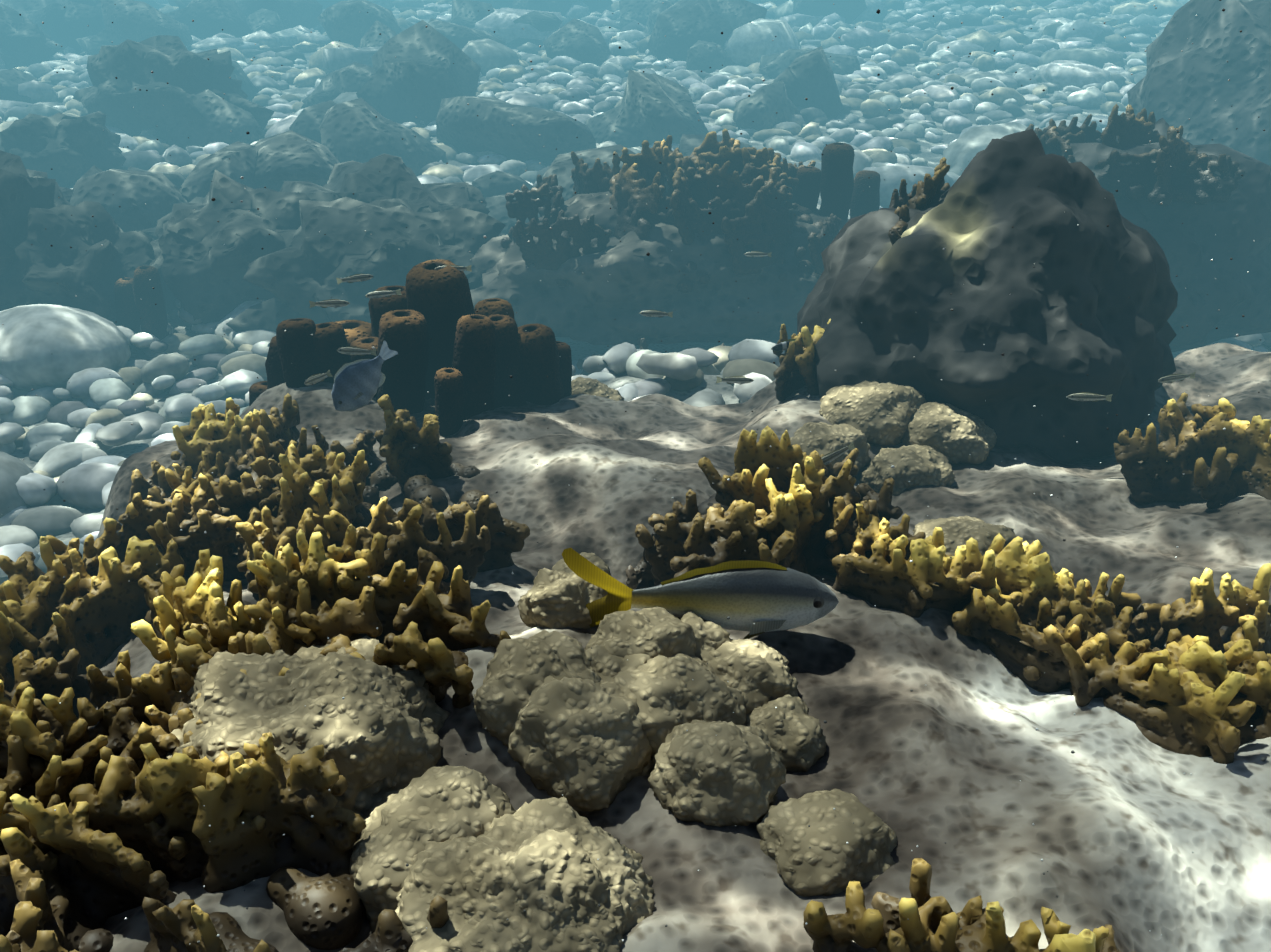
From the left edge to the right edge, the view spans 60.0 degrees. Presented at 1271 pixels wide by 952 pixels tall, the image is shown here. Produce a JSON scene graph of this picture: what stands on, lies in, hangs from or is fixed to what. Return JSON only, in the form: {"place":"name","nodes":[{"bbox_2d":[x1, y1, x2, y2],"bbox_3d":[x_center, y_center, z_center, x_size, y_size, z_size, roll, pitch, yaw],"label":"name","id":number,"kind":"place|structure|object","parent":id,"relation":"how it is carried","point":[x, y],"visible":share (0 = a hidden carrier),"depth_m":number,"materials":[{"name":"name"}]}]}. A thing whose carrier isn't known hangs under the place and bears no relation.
{"place":"outdoors","nodes":[
{"label":"outdoors","id":0,"kind":"place"},
{"bbox_2d":[304,370,332,384],"bbox_3d":[-0.331,-0.101,1.145,0.044,0.011,0.006,-15,13,35],"label":"fish","id":1,"kind":"object","parent":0,"point":[314,379],"visible":1,"depth_m":1.14},
{"bbox_2d":[309,299,349,307],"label":"fish","id":2,"kind":"object","parent":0,"point":[335,303],"visible":1,"depth_m":1.23},
{"bbox_2d":[336,274,373,283],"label":"fish","id":3,"kind":"object","parent":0,"point":[357,278],"visible":1,"depth_m":1.33},
{"bbox_2d":[337,346,376,355],"bbox_3d":[-0.297,-0.133,1.172,0.044,0.010,0.006,4,24,8],"label":"fish","id":4,"kind":"object","parent":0,"point":[350,350],"visible":1,"depth_m":1.17},
{"bbox_2d":[331,341,397,411],"bbox_3d":[-0.266,-0.096,1.080,0.083,0.053,0.015,-51,41,-8],"label":"fish","id":5,"kind":"object","parent":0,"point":[357,384],"visible":1,"depth_m":1.07},
{"bbox_2d":[365,289,401,298],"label":"fish","id":6,"kind":"object","parent":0,"point":[377,294],"visible":1,"depth_m":1.29},
{"bbox_2d":[434,265,471,271],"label":"fish","id":7,"kind":"object","parent":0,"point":[462,268],"visible":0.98,"depth_m":1.32},
{"bbox_2d":[1,0,1265,944],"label":"marine snow","id":8,"kind":"structure","parent":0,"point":[751,411],"depth_m":0.48,"materials":[{"name":"white"}]},
{"bbox_2d":[0,0,1270,951],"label":"seabed","id":9,"kind":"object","parent":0,"point":[1128,831],"depth_m":0.76,"materials":[{"name":"grey sand"}]},
{"bbox_2d":[0,3,63,68],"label":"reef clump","id":10,"kind":"object","parent":9,"relation":"on","point":[25,42],"visible":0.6,"depth_m":6.18,"materials":[{"name":"stone"}]},
{"bbox_2d":[0,150,73,310],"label":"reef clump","id":11,"kind":"object","parent":9,"relation":"on","point":[23,190],"visible":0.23,"depth_m":2.61,"materials":[{"name":"stone"}]},
{"bbox_2d":[0,611,113,781],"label":"fire coral","id":12,"kind":"object","parent":9,"relation":"on","point":[38,678],"visible":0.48,"depth_m":0.74},
{"bbox_2d":[0,111,125,187],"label":"reef clump","id":13,"kind":"object","parent":9,"relation":"on","point":[70,151],"visible":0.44,"depth_m":3.73,"materials":[{"name":"stone"}]},
{"bbox_2d":[0,201,168,325],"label":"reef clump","id":14,"kind":"object","parent":9,"relation":"on","point":[40,268],"visible":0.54,"depth_m":2.58,"materials":[{"name":"stone"}]},
{"bbox_2d":[0,502,186,682],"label":"fire coral","id":15,"kind":"object","parent":9,"relation":"on","point":[54,614],"visible":0.75,"depth_m":0.85},
{"bbox_2d":[0,693,229,951],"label":"fire coral","id":16,"kind":"object","parent":9,"relation":"on","point":[70,879],"visible":0.58,"depth_m":0.59},
{"bbox_2d":[73,35,274,140],"bbox_3d":[-2.007,-1.639,4.675,0.653,0.429,0.935,-16,29,-32],"label":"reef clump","id":17,"kind":"object","parent":9,"relation":"on","point":[176,65],"visible":0.67,"depth_m":4.44,"materials":[{"name":"stone"}]},
{"bbox_2d":[39,571,316,768],"bbox_3d":[-0.278,0.144,0.733,0.183,0.115,0.156,0,24,-1],"label":"fire coral","id":18,"kind":"object","parent":9,"relation":"on","point":[146,698],"visible":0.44,"depth_m":0.71},
{"bbox_2d":[128,397,291,503],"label":"fire coral","id":19,"kind":"object","parent":9,"relation":"on","point":[220,433],"visible":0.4,"depth_m":1.11},
{"bbox_2d":[6,732,448,951],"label":"fire coral","id":20,"kind":"object","parent":9,"relation":"on","point":[264,798],"visible":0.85,"depth_m":0.60},
{"bbox_2d":[166,635,450,825],"bbox_3d":[-0.214,0.168,0.702,0.210,0.125,0.187,0,24,-1],"label":"rock","id":21,"kind":"object","parent":9,"relation":"on","point":[372,731],"visible":0.5,"depth_m":0.67,"materials":[{"name":"beige stone"}]},
{"bbox_2d":[116,393,529,591],"bbox_3d":[-0.271,0.012,1.022,0.359,0.132,0.356,0,24,-1],"label":"fire coral","id":22,"kind":"object","parent":9,"relation":"on","point":[331,497],"visible":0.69,"depth_m":0.95},
{"bbox_2d":[138,504,510,708],"bbox_3d":[-0.221,0.104,0.805,0.274,0.129,0.249,0,24,-1],"label":"fire coral","id":23,"kind":"object","parent":9,"relation":"on","point":[421,618],"visible":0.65,"depth_m":0.78},
{"bbox_2d":[226,197,505,332],"bbox_3d":[-0.586,-0.491,2.653,0.824,0.360,0.549,0,24,-1],"label":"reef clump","id":24,"kind":"object","parent":9,"relation":"on","point":[301,268],"visible":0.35,"depth_m":2.50,"materials":[{"name":"stone"}]},
{"bbox_2d":[280,154,505,235],"bbox_3d":[-0.734,-0.682,2.980,0.805,0.372,0.528,14,28,29],"label":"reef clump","id":25,"kind":"object","parent":9,"relation":"on","point":[393,178],"visible":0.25,"depth_m":2.85,"materials":[{"name":"stone"}]},
{"bbox_2d":[249,259,571,435],"bbox_3d":[-0.291,-0.143,1.379,0.391,0.255,0.228,9,25,19],"label":"tube sponge","id":26,"kind":"object","parent":9,"relation":"on","point":[459,358],"visible":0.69,"depth_m":1.30},
{"bbox_2d":[349,765,515,932],"bbox_3d":[-0.113,0.210,0.626,0.108,0.073,0.108,-13,27,-27],"label":"rock","id":27,"kind":"object","parent":9,"relation":"on","point":[438,804],"visible":0.46,"depth_m":0.61,"materials":[{"name":"beige stone"}]},
{"bbox_2d":[0,0,866,240],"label":"boulders","id":28,"kind":"object","parent":9,"relation":"on","point":[420,76],"visible":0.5,"depth_m":4.74,"materials":[{"name":"stone"}]},
{"bbox_2d":[475,0,513,9],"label":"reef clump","id":29,"kind":"object","parent":9,"relation":"on","point":[497,4],"visible":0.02,"depth_m":8.44,"materials":[{"name":"stone"}]},
{"bbox_2d":[395,796,654,951],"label":"boulder coral","id":30,"kind":"object","parent":9,"relation":"on","point":[541,856],"visible":0.94,"depth_m":0.56},
{"bbox_2d":[473,630,603,745],"bbox_3d":[-0.059,0.135,0.719,0.090,0.064,0.074,0,24,-1],"label":"coral mound","id":31,"kind":"object","parent":9,"relation":"on","point":[519,670],"visible":0.69,"depth_m":0.70,"materials":[{"name":"beige stone"}]},
{"bbox_2d":[517,568,607,628],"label":"mound coral","id":32,"kind":"object","parent":9,"relation":"on","point":[552,599],"visible":0.71,"depth_m":0.80},
{"bbox_2d":[507,675,654,811],"bbox_3d":[-0.034,0.158,0.699,0.091,0.072,0.089,19,30,37],"label":"mound coral","id":33,"kind":"object","parent":9,"relation":"on","point":[572,740],"visible":0.92,"depth_m":0.67},
{"bbox_2d":[552,552,610,575],"bbox_3d":[-0.050,0.087,0.972,0.061,0.037,0.056,0,24,-1],"label":"coral mound","id":34,"kind":"object","parent":9,"relation":"on","point":[593,558],"visible":0.21,"depth_m":0.96,"materials":[{"name":"beige stone"}]},
{"bbox_2d":[571,377,623,400],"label":"mound coral","id":35,"kind":"object","parent":9,"relation":"on","point":[588,386],"visible":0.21,"depth_m":1.44},
{"bbox_2d":[585,644,650,682],"bbox_3d":[-0.018,0.142,0.736,0.078,0.055,0.069,0,24,-1],"label":"coral mound","id":36,"kind":"object","parent":9,"relation":"on","point":[606,666],"visible":0.29,"depth_m":0.73,"materials":[{"name":"beige stone"}]},
{"bbox_2d":[0,0,1270,584],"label":"cobble bed","id":37,"kind":"object","parent":9,"relation":"on","point":[46,350],"visible":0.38,"depth_m":4.88,"materials":[{"name":"stone"}]},
{"bbox_2d":[150,170,311,323],"bbox_3d":[-0.997,-0.594,2.822,0.593,0.386,0.510,15,28,30],"label":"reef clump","id":38,"kind":"object","parent":37,"relation":"on","point":[200,266],"visible":0.44,"depth_m":2.67,"materials":[{"name":"stone"}]},
{"bbox_2d":[585,607,699,658],"bbox_3d":[0.006,0.121,0.766,0.089,0.060,0.082,0,24,-1],"label":"coral mound","id":39,"kind":"object","parent":9,"relation":"on","point":[653,632],"visible":0.31,"depth_m":0.74,"materials":[{"name":"beige stone"}]},
{"bbox_2d":[611,653,745,762],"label":"mound coral","id":40,"kind":"object","parent":9,"relation":"on","point":[652,686],"visible":0.35,"depth_m":0.71},
{"bbox_2d":[679,610,732,662],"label":"mound coral","id":41,"kind":"object","parent":9,"relation":"on","point":[710,636],"visible":0.25,"depth_m":0.77},
{"bbox_2d":[648,720,785,826],"bbox_3d":[0.050,0.173,0.672,0.085,0.053,0.078,0,24,-1],"label":"coral mound","id":42,"kind":"object","parent":9,"relation":"on","point":[731,773],"visible":1,"depth_m":0.65,"materials":[{"name":"beige stone"}]},
{"bbox_2d":[708,639,797,713],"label":"mound coral","id":43,"kind":"object","parent":9,"relation":"on","point":[750,679],"visible":0.58,"depth_m":0.75},
{"bbox_2d":[626,425,902,589],"bbox_3d":[0.122,0.036,0.956,0.263,0.148,0.194,-20,31,-37],"label":"fire coral","id":44,"kind":"object","parent":9,"relation":"on","point":[796,510],"visible":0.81,"depth_m":0.91},
{"bbox_2d":[743,694,825,771],"bbox_3d":[0.094,0.170,0.732,0.069,0.039,0.056,0,24,-1],"label":"coral mound","id":45,"kind":"object","parent":9,"relation":"on","point":[789,726],"visible":0.65,"depth_m":0.72,"materials":[{"name":"beige stone"}]},
{"bbox_2d":[757,789,896,896],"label":"mound coral","id":46,"kind":"object","parent":9,"relation":"on","point":[830,862],"visible":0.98,"depth_m":0.62},
{"bbox_2d":[790,422,870,470],"bbox_3d":[0.204,-0.032,1.163,0.090,0.049,0.081,0,24,-1],"label":"coral boulder","id":47,"kind":"object","parent":9,"relation":"on","point":[820,438],"visible":0.5,"depth_m":1.15,"materials":[{"name":"beige stone"}]},
{"bbox_2d":[819,380,925,445],"bbox_3d":[0.267,-0.076,1.229,0.130,0.060,0.124,0,24,-1],"label":"coral boulder","id":48,"kind":"object","parent":9,"relation":"on","point":[876,413],"visible":0.77,"depth_m":1.20,"materials":[{"name":"beige stone"}]},
{"bbox_2d":[859,444,955,494],"bbox_3d":[0.285,-0.010,1.137,0.089,0.046,0.082,-22,32,-40],"label":"coral boulder","id":49,"kind":"object","parent":9,"relation":"on","point":[915,465],"visible":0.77,"depth_m":1.12,"materials":[{"name":"beige stone"}]},
{"bbox_2d":[831,503,995,617],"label":"fire coral","id":50,"kind":"object","parent":9,"relation":"on","point":[882,571],"visible":0.9,"depth_m":0.85},
{"bbox_2d":[902,402,996,464],"bbox_3d":[0.342,-0.049,1.195,0.108,0.057,0.092,0,24,-1],"label":"coral boulder","id":51,"kind":"object","parent":9,"relation":"on","point":[957,436],"visible":0.75,"depth_m":1.17,"materials":[{"name":"beige stone"}]},
{"bbox_2d":[912,515,1016,555],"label":"mound coral","id":52,"kind":"object","parent":9,"relation":"on","point":[959,531],"visible":0.31,"depth_m":0.97},
{"bbox_2d":[803,858,1134,951],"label":"fire coral","id":53,"kind":"object","parent":9,"relation":"on","point":[931,924],"visible":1,"depth_m":0.53},
{"bbox_2d":[797,129,1177,463],"bbox_3d":[0.429,-0.238,1.333,0.455,0.355,0.440,0,24,-1],"label":"boulder","id":54,"kind":"object","parent":9,"relation":"on","point":[1092,272],"visible":0.79,"depth_m":1.21,"materials":[{"name":"grey stone"}]},
{"bbox_2d":[773,319,830,400],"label":"coral","id":55,"kind":"object","parent":54,"relation":"on","point":[795,370],"visible":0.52,"depth_m":1.29},
{"bbox_2d":[888,157,949,245],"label":"fire coral","id":56,"kind":"object","parent":54,"relation":"on","point":[925,192],"visible":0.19,"depth_m":1.36},
{"bbox_2d":[925,527,1168,692],"bbox_3d":[0.301,0.109,0.856,0.185,0.104,0.125,21,31,39],"label":"fire coral","id":57,"kind":"object","parent":9,"relation":"on","point":[999,620],"visible":0.62,"depth_m":0.84},
{"bbox_2d":[1023,563,1270,763],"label":"fire coral","id":58,"kind":"object","parent":9,"relation":"on","point":[1198,682],"visible":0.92,"depth_m":0.77},
{"bbox_2d":[1070,118,1270,351],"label":"reef ridge","id":59,"kind":"structure","parent":9,"relation":"on","point":[1238,222],"depth_m":2.15,"materials":[{"name":"stone"}]},
{"bbox_2d":[1025,104,1245,206],"bbox_3d":[0.968,-0.658,2.211,0.409,0.172,0.426,0,24,-1],"label":"fire coral","id":60,"kind":"object","parent":59,"relation":"on","point":[1152,177],"visible":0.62,"depth_m":2.11},
{"bbox_2d":[1114,392,1270,508],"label":"fire coral","id":61,"kind":"object","parent":9,"relation":"on","point":[1214,462],"visible":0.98,"depth_m":1.08},
{"bbox_2d":[1127,0,1270,165],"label":"boulder","id":62,"kind":"object","parent":9,"relation":"on","point":[1176,86],"visible":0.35,"depth_m":3.22,"materials":[{"name":"stone"}]},
{"bbox_2d":[640,310,672,317],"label":"fish","id":63,"kind":"object","parent":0,"point":[653,313],"visible":1,"depth_m":1.43},
{"bbox_2d":[470,191,849,345],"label":"reef ridge","id":64,"kind":"structure","parent":0,"point":[589,304],"depth_m":2.35,"materials":[{"name":"stone"}]},
{"bbox_2d":[501,128,841,375],"bbox_3d":[0.095,-0.503,2.510,0.800,0.515,0.791,0,24,-1],"label":"coral","id":65,"kind":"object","parent":64,"relation":"on","point":[754,214],"depth_m":2.34},
{"bbox_2d":[562,548,838,638],"bbox_3d":[0.048,0.090,0.795,0.203,0.076,0.036,1,28,-6],"label":"fish","id":66,"kind":"object","parent":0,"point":[769,597],"visible":0.94,"depth_m":0.79},
{"bbox_2d":[716,376,753,384],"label":"fish","id":67,"kind":"object","parent":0,"point":[740,380],"visible":1,"depth_m":1.24},
{"bbox_2d":[744,251,771,256],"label":"fish","id":68,"kind":"object","parent":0,"point":[755,254],"visible":1,"depth_m":1.75},
{"bbox_2d":[771,338,803,350],"bbox_3d":[0.188,-0.156,1.299,0.060,0.014,0.008,-14,26,-11],"label":"fish","id":69,"kind":"object","parent":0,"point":[783,346],"visible":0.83,"depth_m":1.29},
{"bbox_2d":[822,442,854,464],"bbox_3d":[0.177,-0.018,0.987,0.044,0.011,0.006,-27,30,-9],"label":"fish","id":70,"kind":"object","parent":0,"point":[828,458],"visible":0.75,"depth_m":0.98},
{"bbox_2d":[1067,392,1112,401],"bbox_3d":[0.459,-0.080,1.112,0.044,0.010,0.006,2,24,4],"label":"fish","id":71,"kind":"object","parent":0,"point":[1086,396],"visible":1,"depth_m":1.11},
{"bbox_2d":[1158,372,1195,382],"bbox_3d":[0.575,-0.104,1.169,0.044,0.010,0.006,-9,25,-8],"label":"fish","id":72,"kind":"object","parent":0,"point":[1171,378],"visible":1,"depth_m":1.17}
]}

